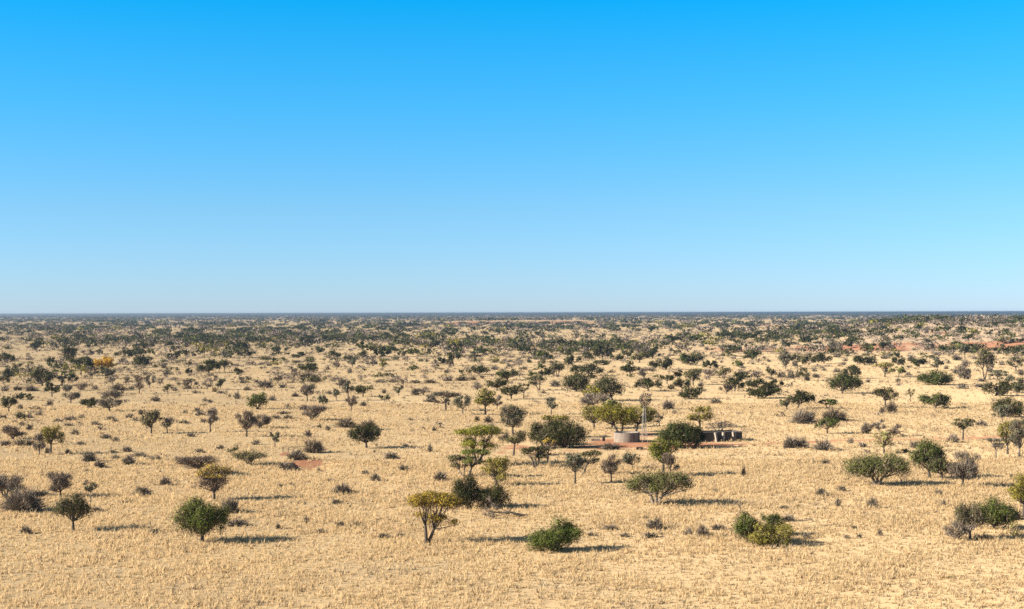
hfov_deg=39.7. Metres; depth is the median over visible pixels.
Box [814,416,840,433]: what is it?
green tree
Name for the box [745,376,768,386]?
evergreen tree
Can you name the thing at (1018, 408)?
evergreen tree
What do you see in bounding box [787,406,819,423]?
grey shrub
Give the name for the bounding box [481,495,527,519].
fallen tree
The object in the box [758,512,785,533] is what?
green tree
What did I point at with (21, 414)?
evergreen tree
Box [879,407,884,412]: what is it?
brown shrub
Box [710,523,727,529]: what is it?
grey shrub
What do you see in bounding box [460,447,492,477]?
thorn tree
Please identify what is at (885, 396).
evergreen tree
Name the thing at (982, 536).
grey shrub
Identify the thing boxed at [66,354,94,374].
evergreen tree
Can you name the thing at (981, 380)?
grey shrub
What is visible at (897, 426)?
leafless tree
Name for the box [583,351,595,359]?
evergreen tree
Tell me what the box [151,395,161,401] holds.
grey shrub
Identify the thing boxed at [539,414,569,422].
thorn tree
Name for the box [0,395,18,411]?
evergreen tree
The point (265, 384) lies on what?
grey shrub
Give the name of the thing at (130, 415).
grey shrub
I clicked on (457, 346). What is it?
evergreen tree
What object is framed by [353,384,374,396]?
evergreen tree
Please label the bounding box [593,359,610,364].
evergreen tree
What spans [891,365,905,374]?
thorn tree
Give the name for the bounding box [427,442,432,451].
grey shrub
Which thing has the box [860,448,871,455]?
dead tree
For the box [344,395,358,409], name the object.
leafless tree
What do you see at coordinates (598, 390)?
thorn tree
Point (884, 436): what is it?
thorn tree
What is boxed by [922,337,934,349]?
evergreen tree
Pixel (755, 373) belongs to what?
leafless tree
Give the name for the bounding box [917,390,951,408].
green tree
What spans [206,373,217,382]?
leafless tree
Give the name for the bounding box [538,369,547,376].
evergreen tree
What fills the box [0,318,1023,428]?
scrub
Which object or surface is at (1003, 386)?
evergreen tree
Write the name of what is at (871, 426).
leafless tree
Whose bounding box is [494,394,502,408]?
leafless tree
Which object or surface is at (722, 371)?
thorn tree
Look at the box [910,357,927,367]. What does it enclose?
evergreen tree
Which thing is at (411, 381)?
brown shrub
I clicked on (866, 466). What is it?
evergreen tree
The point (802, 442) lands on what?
grey shrub
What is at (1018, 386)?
evergreen tree
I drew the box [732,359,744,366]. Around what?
green tree
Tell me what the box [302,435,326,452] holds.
brown shrub
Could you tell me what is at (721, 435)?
stock pen
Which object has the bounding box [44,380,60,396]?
evergreen tree
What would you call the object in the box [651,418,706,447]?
evergreen tree
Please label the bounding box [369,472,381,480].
grey shrub
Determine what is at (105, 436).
grey shrub
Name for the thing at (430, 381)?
brown shrub
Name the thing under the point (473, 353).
feathery tree
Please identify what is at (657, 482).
evergreen tree
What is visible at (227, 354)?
feathery tree
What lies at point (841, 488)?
grey shrub
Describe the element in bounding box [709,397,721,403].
grey shrub
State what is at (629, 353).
evergreen tree
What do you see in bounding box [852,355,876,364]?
evergreen tree
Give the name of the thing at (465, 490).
bush
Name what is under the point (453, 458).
thorn tree
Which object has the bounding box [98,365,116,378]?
feathery tree
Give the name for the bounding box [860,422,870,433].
grey shrub
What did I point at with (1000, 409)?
feathery tree
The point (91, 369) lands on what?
leafless tree
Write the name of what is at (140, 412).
grey shrub
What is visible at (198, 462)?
shrub
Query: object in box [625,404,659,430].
thorn tree
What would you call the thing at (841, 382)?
evergreen tree
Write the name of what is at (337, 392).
feathery tree
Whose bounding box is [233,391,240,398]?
grey shrub
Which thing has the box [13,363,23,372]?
thorn tree
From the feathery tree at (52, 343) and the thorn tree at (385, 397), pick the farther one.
the feathery tree at (52, 343)
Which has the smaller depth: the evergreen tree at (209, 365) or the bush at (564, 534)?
the bush at (564, 534)
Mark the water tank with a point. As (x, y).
(626, 436)
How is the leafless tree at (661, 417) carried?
on the ground at (958, 396)
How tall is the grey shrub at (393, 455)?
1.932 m
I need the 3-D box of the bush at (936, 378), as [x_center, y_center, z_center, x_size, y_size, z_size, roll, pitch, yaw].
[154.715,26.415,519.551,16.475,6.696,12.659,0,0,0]
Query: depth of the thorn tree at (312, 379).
477.47 m
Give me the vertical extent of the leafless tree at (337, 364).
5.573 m
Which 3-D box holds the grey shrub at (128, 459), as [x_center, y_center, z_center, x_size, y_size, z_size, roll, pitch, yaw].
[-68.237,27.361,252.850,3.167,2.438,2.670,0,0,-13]
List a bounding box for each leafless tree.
[0,472,26,496]
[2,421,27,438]
[32,432,45,454]
[46,470,74,496]
[61,384,80,402]
[73,382,89,389]
[80,349,94,356]
[86,365,97,377]
[95,388,122,411]
[107,374,117,384]
[122,376,129,385]
[134,374,144,393]
[144,374,155,387]
[160,415,174,432]
[182,378,190,385]
[200,379,212,389]
[200,406,219,431]
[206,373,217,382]
[235,409,258,436]
[252,413,271,427]
[272,371,282,382]
[289,365,298,379]
[298,403,326,419]
[300,383,313,400]
[332,359,339,368]
[332,375,346,387]
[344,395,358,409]
[418,386,430,394]
[430,390,461,410]
[432,360,440,369]
[472,381,483,390]
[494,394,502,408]
[514,357,523,366]
[518,341,531,350]
[577,391,611,405]
[600,453,623,482]
[631,341,650,351]
[638,367,650,378]
[655,413,663,425]
[661,453,679,472]
[702,368,715,376]
[718,343,724,352]
[718,383,733,393]
[738,342,746,352]
[751,370,764,377]
[828,340,844,352]
[863,422,874,430]
[873,419,886,431]
[887,423,901,435]
[932,350,944,356]
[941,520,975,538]
[948,448,981,486]
[955,360,971,378]
[985,437,1006,457]
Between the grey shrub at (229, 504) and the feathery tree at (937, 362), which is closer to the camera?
the grey shrub at (229, 504)
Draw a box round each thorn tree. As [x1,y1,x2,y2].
[0,376,9,384]
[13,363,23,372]
[39,424,66,453]
[94,356,115,369]
[139,409,163,433]
[163,384,172,394]
[226,447,239,452]
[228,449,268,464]
[305,375,321,392]
[378,394,390,401]
[379,358,386,370]
[404,489,463,542]
[446,453,470,475]
[453,423,504,464]
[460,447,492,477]
[473,386,497,414]
[480,454,511,485]
[502,430,530,455]
[518,383,529,397]
[519,446,551,467]
[523,374,547,389]
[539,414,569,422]
[549,361,565,376]
[579,402,604,426]
[580,449,602,473]
[582,384,603,399]
[590,401,641,430]
[602,399,621,426]
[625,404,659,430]
[629,351,649,361]
[645,437,681,472]
[683,366,702,384]
[683,404,716,427]
[715,365,731,378]
[745,520,796,546]
[765,368,776,377]
[779,395,794,409]
[791,353,803,362]
[796,367,810,378]
[815,398,838,407]
[842,347,853,354]
[862,343,876,352]
[873,362,894,376]
[873,430,895,452]
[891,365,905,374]
[906,388,914,400]
[951,418,975,439]
[952,500,990,538]
[972,348,996,378]
[991,342,1003,353]
[993,336,1015,342]
[996,420,1017,453]
[1003,472,1023,516]
[1005,356,1023,370]
[1009,521,1018,540]
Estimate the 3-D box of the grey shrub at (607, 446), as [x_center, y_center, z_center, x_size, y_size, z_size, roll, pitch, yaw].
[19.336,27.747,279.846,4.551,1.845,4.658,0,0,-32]
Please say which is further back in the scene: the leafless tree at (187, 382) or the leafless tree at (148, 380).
the leafless tree at (148, 380)
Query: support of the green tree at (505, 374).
on the ground at (958, 396)
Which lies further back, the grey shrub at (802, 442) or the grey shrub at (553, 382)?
the grey shrub at (553, 382)
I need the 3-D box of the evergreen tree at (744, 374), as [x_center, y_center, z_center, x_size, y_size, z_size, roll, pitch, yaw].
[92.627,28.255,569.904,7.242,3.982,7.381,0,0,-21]
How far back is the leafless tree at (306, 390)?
430.63 m
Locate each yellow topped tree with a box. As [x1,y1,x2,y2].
[194,461,234,499]
[539,438,557,461]
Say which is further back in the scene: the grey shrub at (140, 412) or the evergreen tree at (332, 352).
the evergreen tree at (332, 352)
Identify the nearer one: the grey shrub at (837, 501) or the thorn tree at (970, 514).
the thorn tree at (970, 514)
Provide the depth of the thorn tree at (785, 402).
388.01 m
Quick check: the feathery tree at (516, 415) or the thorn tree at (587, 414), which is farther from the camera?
the thorn tree at (587, 414)
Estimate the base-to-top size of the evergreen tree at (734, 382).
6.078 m
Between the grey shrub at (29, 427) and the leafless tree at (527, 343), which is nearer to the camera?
the grey shrub at (29, 427)
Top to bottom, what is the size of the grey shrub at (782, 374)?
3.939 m
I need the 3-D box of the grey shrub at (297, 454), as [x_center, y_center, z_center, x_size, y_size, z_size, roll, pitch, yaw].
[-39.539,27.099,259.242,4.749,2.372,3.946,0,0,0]
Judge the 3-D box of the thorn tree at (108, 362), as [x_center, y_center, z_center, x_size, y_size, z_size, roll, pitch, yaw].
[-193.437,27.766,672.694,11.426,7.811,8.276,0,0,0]
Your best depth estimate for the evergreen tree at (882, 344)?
962.14 m
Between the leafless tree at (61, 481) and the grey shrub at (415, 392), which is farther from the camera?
the grey shrub at (415, 392)
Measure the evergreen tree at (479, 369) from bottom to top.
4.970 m
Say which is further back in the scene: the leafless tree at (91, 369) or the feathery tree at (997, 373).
the leafless tree at (91, 369)
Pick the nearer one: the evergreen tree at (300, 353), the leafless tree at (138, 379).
the leafless tree at (138, 379)
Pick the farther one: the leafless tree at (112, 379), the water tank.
the leafless tree at (112, 379)
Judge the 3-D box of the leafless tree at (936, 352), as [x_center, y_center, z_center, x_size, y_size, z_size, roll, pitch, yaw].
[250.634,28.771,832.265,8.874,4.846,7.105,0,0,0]
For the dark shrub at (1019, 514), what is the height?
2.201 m
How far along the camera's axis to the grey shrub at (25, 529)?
175.33 m
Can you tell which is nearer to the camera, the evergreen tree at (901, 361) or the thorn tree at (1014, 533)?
the thorn tree at (1014, 533)
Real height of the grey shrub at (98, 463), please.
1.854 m
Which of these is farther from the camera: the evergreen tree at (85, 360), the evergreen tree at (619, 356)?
the evergreen tree at (619, 356)
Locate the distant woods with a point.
(278, 334)
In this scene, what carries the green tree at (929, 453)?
on the ground at (958, 396)
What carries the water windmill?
on the ground at (958, 396)
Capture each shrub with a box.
[0,385,9,390]
[0,440,11,445]
[0,479,51,513]
[10,438,38,445]
[20,523,33,534]
[25,423,33,429]
[26,384,39,390]
[35,489,50,495]
[62,415,76,420]
[68,427,79,434]
[80,449,101,461]
[89,506,103,511]
[93,459,106,467]
[99,433,113,438]
[108,381,124,390]
[120,444,132,451]
[121,454,136,464]
[124,413,134,417]
[130,484,152,494]
[132,451,147,456]
[138,408,146,414]
[145,528,159,532]
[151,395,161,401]
[159,475,172,484]
[173,454,220,469]
[179,419,189,423]
[186,431,195,436]
[195,409,205,415]
[220,496,242,512]
[227,516,252,526]
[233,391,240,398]
[250,439,259,444]
[257,379,276,387]
[259,355,271,359]
[268,393,276,400]
[276,411,292,413]
[276,460,290,470]
[285,448,306,458]
[291,391,301,396]
[298,369,317,378]
[301,354,316,361]
[302,430,311,436]
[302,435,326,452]
[330,481,353,493]
[331,498,343,503]
[332,416,355,427]
[344,354,360,359]
[357,418,379,428]
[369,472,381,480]
[375,532,391,537]
[384,450,400,458]
[398,464,410,470]
[408,379,422,382]
[410,387,419,394]
[423,379,436,383]
[423,392,437,401]
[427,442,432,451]
[433,470,447,480]
[455,374,468,380]
[483,414,493,422]
[489,364,497,369]
[497,430,510,441]
[550,380,561,386]
[598,442,620,449]
[601,523,616,529]
[619,532,631,537]
[642,531,658,537]
[643,515,664,529]
[660,398,675,409]
[682,526,693,535]
[695,522,709,536]
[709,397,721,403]
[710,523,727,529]
[741,463,745,475]
[777,370,786,377]
[782,513,797,520]
[783,434,800,447]
[785,368,796,378]
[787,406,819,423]
[795,435,809,448]
[811,435,834,450]
[812,373,820,377]
[815,487,827,495]
[819,404,853,420]
[834,498,841,505]
[835,485,845,490]
[857,441,867,446]
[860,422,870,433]
[866,496,879,507]
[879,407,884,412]
[880,353,890,358]
[885,400,898,412]
[906,351,916,360]
[908,440,918,447]
[945,434,961,442]
[952,352,962,360]
[975,419,988,425]
[976,533,992,539]
[977,377,985,381]
[1013,504,1023,519]
[1018,368,1023,374]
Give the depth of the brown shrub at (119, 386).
497.34 m
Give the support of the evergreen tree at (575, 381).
on the ground at (958, 396)
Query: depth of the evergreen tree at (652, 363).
675.89 m
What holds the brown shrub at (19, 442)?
on the ground at (958, 396)
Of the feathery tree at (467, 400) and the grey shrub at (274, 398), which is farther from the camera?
the grey shrub at (274, 398)
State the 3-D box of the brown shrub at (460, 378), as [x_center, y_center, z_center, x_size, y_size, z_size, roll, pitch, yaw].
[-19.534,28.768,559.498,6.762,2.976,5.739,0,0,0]
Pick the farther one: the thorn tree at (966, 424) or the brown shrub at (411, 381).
the brown shrub at (411, 381)
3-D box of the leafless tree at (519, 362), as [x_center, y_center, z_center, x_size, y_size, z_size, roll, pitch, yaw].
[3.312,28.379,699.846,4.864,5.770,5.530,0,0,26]
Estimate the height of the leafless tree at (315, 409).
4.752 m
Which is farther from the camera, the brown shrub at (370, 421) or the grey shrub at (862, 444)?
the brown shrub at (370, 421)
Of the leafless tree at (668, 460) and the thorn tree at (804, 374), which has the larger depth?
the thorn tree at (804, 374)
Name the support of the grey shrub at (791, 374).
on the ground at (958, 396)
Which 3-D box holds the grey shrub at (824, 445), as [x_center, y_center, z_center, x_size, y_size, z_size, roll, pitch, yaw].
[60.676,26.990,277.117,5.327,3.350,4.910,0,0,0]
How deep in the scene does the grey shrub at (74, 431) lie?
314.80 m
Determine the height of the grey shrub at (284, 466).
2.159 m
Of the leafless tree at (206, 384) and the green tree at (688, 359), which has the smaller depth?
the leafless tree at (206, 384)
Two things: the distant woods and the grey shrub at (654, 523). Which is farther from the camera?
the distant woods
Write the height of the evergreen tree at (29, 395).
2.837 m
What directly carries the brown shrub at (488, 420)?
on the ground at (958, 396)
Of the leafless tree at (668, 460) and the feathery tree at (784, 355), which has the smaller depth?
the leafless tree at (668, 460)
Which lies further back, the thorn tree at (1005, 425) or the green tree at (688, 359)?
the green tree at (688, 359)
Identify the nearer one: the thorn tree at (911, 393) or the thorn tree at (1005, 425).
the thorn tree at (1005, 425)
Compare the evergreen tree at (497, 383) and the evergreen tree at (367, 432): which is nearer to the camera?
the evergreen tree at (367, 432)
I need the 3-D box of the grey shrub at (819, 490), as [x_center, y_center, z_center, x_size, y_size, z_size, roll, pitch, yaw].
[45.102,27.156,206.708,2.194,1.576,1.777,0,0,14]
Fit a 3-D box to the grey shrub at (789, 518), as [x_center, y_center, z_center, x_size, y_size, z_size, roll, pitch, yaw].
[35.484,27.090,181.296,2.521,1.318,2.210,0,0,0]
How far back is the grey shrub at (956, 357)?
777.74 m
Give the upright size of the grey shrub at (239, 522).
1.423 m
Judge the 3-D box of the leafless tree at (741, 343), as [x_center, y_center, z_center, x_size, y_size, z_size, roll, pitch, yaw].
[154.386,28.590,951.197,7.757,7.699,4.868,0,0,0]
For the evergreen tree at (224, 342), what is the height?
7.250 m
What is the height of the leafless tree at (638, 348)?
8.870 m
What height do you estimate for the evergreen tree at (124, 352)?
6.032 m
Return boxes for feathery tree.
[49,341,58,349]
[56,375,67,385]
[83,480,98,500]
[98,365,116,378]
[215,378,225,388]
[222,350,231,359]
[270,431,280,446]
[317,395,328,403]
[332,388,339,400]
[342,380,353,396]
[347,357,357,367]
[393,385,403,395]
[452,395,471,414]
[469,349,482,357]
[498,404,527,434]
[544,396,558,413]
[562,453,587,483]
[622,452,640,466]
[775,348,792,368]
[780,339,788,348]
[929,357,943,368]
[958,343,972,357]
[988,370,1008,379]
[991,404,1010,421]
[999,374,1014,381]
[1007,418,1023,457]
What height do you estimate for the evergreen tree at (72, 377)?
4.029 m
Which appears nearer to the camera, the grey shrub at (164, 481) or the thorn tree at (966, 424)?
the grey shrub at (164, 481)
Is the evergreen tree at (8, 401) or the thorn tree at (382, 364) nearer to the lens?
the evergreen tree at (8, 401)
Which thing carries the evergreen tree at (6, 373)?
on the ground at (958, 396)
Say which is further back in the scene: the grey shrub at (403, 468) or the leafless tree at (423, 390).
the leafless tree at (423, 390)
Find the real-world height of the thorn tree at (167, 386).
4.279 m
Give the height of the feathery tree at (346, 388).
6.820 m
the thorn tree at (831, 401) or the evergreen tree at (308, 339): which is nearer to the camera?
the thorn tree at (831, 401)
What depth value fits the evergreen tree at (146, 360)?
708.65 m
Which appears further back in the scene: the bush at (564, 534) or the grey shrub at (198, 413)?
the grey shrub at (198, 413)
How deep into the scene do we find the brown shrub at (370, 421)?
329.62 m
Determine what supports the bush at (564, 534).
on the ground at (958, 396)
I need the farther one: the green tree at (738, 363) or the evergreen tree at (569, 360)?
the evergreen tree at (569, 360)
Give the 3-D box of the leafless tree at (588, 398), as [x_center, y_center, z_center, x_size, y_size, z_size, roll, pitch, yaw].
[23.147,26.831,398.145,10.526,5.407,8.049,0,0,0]
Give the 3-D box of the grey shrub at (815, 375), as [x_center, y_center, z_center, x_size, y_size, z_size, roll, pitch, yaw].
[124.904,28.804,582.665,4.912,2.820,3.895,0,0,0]
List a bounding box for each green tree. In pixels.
[168,493,234,541]
[246,392,268,408]
[495,368,519,379]
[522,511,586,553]
[527,370,536,375]
[532,351,555,360]
[676,351,702,364]
[728,508,762,542]
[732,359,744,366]
[743,349,761,359]
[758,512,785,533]
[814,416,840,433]
[906,436,947,477]
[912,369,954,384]
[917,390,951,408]
[975,493,1022,528]
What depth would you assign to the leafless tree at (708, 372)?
585.23 m
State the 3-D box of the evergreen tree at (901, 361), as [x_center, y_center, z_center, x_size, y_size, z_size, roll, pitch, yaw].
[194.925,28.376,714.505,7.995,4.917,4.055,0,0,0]
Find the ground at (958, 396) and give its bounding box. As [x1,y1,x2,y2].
[0,312,1023,608]
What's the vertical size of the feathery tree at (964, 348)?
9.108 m
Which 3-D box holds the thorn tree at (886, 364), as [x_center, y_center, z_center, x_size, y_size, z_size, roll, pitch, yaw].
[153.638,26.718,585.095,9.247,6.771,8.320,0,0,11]
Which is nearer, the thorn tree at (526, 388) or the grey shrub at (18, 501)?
the grey shrub at (18, 501)
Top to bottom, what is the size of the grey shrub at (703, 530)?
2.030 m
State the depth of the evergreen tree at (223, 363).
653.43 m
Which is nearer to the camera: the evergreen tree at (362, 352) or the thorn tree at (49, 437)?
the thorn tree at (49, 437)
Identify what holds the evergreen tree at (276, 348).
on the ground at (958, 396)
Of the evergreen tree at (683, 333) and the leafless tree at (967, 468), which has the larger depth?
the evergreen tree at (683, 333)
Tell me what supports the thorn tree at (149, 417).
on the ground at (958, 396)
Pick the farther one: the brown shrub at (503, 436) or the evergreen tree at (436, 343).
the evergreen tree at (436, 343)
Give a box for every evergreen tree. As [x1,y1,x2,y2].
[0,351,16,361]
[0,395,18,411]
[1,367,13,377]
[14,392,26,399]
[15,412,27,418]
[26,392,33,400]
[28,340,41,349]
[28,365,54,385]
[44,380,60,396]
[46,357,57,364]
[50,488,94,530]
[57,338,70,344]
[60,345,77,360]
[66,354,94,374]
[67,373,78,381]
[69,338,83,345]
[78,397,97,407]
[114,349,132,357]
[129,345,143,356]
[132,340,156,348]
[133,354,154,366]
[166,350,180,359]
[194,359,222,372]
[197,335,214,344]
[217,359,232,370]
[218,338,232,346]
[233,342,247,349]
[233,367,243,374]
[237,349,252,356]
[271,345,287,351]
[290,351,305,357]
[297,362,318,371]
[299,336,312,345]
[311,346,324,352]
[327,349,341,358]
[344,423,383,447]
[347,338,357,343]
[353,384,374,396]
[357,350,366,358]
[366,334,377,341]
[423,340,440,348]
[433,357,446,363]
[445,352,461,364]
[446,342,462,350]
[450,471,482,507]
[467,364,491,374]
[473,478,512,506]
[483,376,508,389]
[499,385,521,398]
[526,419,552,443]
[537,416,591,448]
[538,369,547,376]
[544,366,554,375]
[559,370,591,391]
[564,355,581,365]
[569,365,582,373]
[576,362,605,373]
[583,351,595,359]
[590,342,612,358]
[591,373,625,400]
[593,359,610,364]
[609,353,623,359]
[619,361,640,373]
[621,350,633,356]
[621,466,698,504]
[633,377,662,390]
[644,347,661,358]
[647,360,658,367]
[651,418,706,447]
[657,355,672,369]
[659,373,674,383]
[673,369,687,377]
[673,377,693,388]
[675,331,690,337]
[678,385,705,398]
[686,430,706,443]
[701,360,718,367]
[723,374,745,390]
[731,371,751,378]
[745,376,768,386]
[745,382,782,398]
[769,330,783,338]
[769,379,783,385]
[789,388,815,407]
[800,353,818,364]
[816,351,833,363]
[824,370,864,393]
[837,449,914,484]
[841,364,861,376]
[843,339,854,344]
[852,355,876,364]
[872,385,900,406]
[878,340,894,349]
[891,356,905,364]
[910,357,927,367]
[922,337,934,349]
[925,456,950,478]
[979,378,1011,395]
[990,393,1023,417]
[1007,376,1023,392]
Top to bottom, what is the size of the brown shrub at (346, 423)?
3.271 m
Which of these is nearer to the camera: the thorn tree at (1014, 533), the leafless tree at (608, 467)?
the thorn tree at (1014, 533)
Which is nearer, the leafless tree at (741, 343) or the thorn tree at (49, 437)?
the thorn tree at (49, 437)
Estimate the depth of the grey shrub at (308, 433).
308.85 m
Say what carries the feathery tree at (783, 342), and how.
on the ground at (958, 396)
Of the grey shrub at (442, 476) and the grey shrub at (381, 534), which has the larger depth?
the grey shrub at (442, 476)
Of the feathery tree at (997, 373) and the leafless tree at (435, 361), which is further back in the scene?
the leafless tree at (435, 361)
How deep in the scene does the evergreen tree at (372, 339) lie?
1342.58 m
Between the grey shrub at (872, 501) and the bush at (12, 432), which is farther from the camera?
the bush at (12, 432)
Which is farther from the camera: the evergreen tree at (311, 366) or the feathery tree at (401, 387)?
the evergreen tree at (311, 366)
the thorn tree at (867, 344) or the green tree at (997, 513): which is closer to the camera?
the green tree at (997, 513)
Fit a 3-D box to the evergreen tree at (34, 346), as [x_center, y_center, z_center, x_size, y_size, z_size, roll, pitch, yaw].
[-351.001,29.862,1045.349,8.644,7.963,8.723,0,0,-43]
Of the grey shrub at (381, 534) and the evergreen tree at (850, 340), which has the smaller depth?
the grey shrub at (381, 534)
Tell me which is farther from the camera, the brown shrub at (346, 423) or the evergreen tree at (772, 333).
the evergreen tree at (772, 333)
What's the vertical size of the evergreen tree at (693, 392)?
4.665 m
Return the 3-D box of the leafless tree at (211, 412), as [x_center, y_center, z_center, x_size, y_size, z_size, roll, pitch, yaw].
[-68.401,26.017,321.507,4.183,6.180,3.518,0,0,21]
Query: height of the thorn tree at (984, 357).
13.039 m
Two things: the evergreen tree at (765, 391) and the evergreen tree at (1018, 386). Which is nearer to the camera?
the evergreen tree at (765, 391)
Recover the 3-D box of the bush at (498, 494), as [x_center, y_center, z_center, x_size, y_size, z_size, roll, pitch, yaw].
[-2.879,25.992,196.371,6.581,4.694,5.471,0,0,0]
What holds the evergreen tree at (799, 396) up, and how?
on the ground at (958, 396)
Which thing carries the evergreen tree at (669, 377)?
on the ground at (958, 396)
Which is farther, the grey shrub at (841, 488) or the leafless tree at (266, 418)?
the leafless tree at (266, 418)
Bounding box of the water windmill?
[639,393,650,441]
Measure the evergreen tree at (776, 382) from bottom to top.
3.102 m
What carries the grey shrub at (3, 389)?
on the ground at (958, 396)
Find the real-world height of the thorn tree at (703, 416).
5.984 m
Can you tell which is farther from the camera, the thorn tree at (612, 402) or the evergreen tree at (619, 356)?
the evergreen tree at (619, 356)
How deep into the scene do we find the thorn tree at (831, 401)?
394.46 m
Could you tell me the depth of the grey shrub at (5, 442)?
288.54 m
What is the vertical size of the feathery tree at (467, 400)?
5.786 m
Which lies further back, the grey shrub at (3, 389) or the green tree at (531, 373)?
the green tree at (531, 373)
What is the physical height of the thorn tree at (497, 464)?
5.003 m
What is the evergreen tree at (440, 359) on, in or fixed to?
on the ground at (958, 396)
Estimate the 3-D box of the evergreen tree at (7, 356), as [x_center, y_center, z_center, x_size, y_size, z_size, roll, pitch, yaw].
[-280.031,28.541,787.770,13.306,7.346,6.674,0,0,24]
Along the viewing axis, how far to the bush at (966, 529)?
166.45 m
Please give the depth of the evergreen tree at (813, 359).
718.39 m
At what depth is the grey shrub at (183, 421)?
346.32 m
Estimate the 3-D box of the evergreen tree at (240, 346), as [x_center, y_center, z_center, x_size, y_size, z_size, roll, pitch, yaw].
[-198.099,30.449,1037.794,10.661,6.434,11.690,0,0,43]
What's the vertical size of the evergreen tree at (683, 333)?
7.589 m
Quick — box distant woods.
[0,312,1023,382]
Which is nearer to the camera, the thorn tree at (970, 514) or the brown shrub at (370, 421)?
the thorn tree at (970, 514)
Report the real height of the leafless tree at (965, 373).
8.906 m
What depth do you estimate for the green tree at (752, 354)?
794.43 m
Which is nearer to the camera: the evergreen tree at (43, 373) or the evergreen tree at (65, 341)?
the evergreen tree at (43, 373)
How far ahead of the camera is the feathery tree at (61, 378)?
529.25 m
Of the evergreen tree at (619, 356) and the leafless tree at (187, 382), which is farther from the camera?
the evergreen tree at (619, 356)
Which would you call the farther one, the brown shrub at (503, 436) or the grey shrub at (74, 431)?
the grey shrub at (74, 431)
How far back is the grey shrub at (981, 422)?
332.00 m
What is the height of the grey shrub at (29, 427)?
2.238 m
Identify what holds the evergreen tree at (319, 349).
on the ground at (958, 396)
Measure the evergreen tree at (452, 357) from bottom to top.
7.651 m
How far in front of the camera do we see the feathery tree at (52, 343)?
1044.84 m
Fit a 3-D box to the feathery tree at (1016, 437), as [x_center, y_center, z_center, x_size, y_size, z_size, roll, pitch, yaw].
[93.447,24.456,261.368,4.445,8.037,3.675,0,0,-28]
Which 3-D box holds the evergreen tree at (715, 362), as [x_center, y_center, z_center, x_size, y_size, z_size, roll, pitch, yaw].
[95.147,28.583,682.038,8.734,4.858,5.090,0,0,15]
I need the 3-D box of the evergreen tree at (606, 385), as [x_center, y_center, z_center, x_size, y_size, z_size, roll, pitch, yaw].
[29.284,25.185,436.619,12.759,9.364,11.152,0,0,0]
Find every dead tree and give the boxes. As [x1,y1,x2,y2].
[705,420,735,429]
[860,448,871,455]
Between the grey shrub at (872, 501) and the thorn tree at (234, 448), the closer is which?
the grey shrub at (872, 501)
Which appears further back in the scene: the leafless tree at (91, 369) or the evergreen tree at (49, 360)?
the evergreen tree at (49, 360)
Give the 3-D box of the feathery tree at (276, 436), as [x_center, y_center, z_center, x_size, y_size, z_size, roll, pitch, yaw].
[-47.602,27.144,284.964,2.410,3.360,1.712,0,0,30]
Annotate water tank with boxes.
[614,431,645,442]
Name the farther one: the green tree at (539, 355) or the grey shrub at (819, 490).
the green tree at (539, 355)
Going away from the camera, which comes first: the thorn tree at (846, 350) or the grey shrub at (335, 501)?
the grey shrub at (335, 501)
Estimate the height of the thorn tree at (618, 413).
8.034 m
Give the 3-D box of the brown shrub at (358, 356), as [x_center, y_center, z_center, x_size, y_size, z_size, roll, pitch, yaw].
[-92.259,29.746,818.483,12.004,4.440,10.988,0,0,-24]
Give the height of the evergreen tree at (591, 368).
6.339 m
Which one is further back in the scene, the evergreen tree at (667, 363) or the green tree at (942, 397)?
the evergreen tree at (667, 363)
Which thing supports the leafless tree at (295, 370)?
on the ground at (958, 396)
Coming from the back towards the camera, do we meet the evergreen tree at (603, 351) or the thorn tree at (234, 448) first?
the evergreen tree at (603, 351)
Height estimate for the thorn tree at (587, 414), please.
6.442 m
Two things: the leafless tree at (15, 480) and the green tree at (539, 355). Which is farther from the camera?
the green tree at (539, 355)
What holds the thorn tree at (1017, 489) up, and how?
on the ground at (958, 396)
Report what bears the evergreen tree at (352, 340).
on the ground at (958, 396)
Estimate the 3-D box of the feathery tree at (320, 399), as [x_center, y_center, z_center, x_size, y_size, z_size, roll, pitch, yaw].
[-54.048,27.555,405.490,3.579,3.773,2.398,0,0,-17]
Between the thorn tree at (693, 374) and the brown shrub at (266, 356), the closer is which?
the thorn tree at (693, 374)
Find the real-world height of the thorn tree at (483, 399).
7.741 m
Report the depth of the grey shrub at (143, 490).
211.42 m
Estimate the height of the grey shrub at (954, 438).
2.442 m
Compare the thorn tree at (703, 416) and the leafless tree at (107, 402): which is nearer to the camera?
the thorn tree at (703, 416)
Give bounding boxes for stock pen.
[702,430,742,441]
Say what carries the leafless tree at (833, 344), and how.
on the ground at (958, 396)
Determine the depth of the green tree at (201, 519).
167.57 m
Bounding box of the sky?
[0,0,1023,314]
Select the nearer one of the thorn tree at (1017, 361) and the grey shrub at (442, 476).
the grey shrub at (442, 476)
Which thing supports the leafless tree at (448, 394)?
on the ground at (958, 396)
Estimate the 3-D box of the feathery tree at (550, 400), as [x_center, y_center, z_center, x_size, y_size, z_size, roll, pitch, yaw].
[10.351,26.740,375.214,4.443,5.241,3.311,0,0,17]
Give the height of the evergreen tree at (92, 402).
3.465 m
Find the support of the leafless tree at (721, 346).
on the ground at (958, 396)
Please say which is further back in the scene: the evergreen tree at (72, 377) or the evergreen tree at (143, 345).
the evergreen tree at (143, 345)
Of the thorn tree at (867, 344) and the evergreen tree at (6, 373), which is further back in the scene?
the thorn tree at (867, 344)

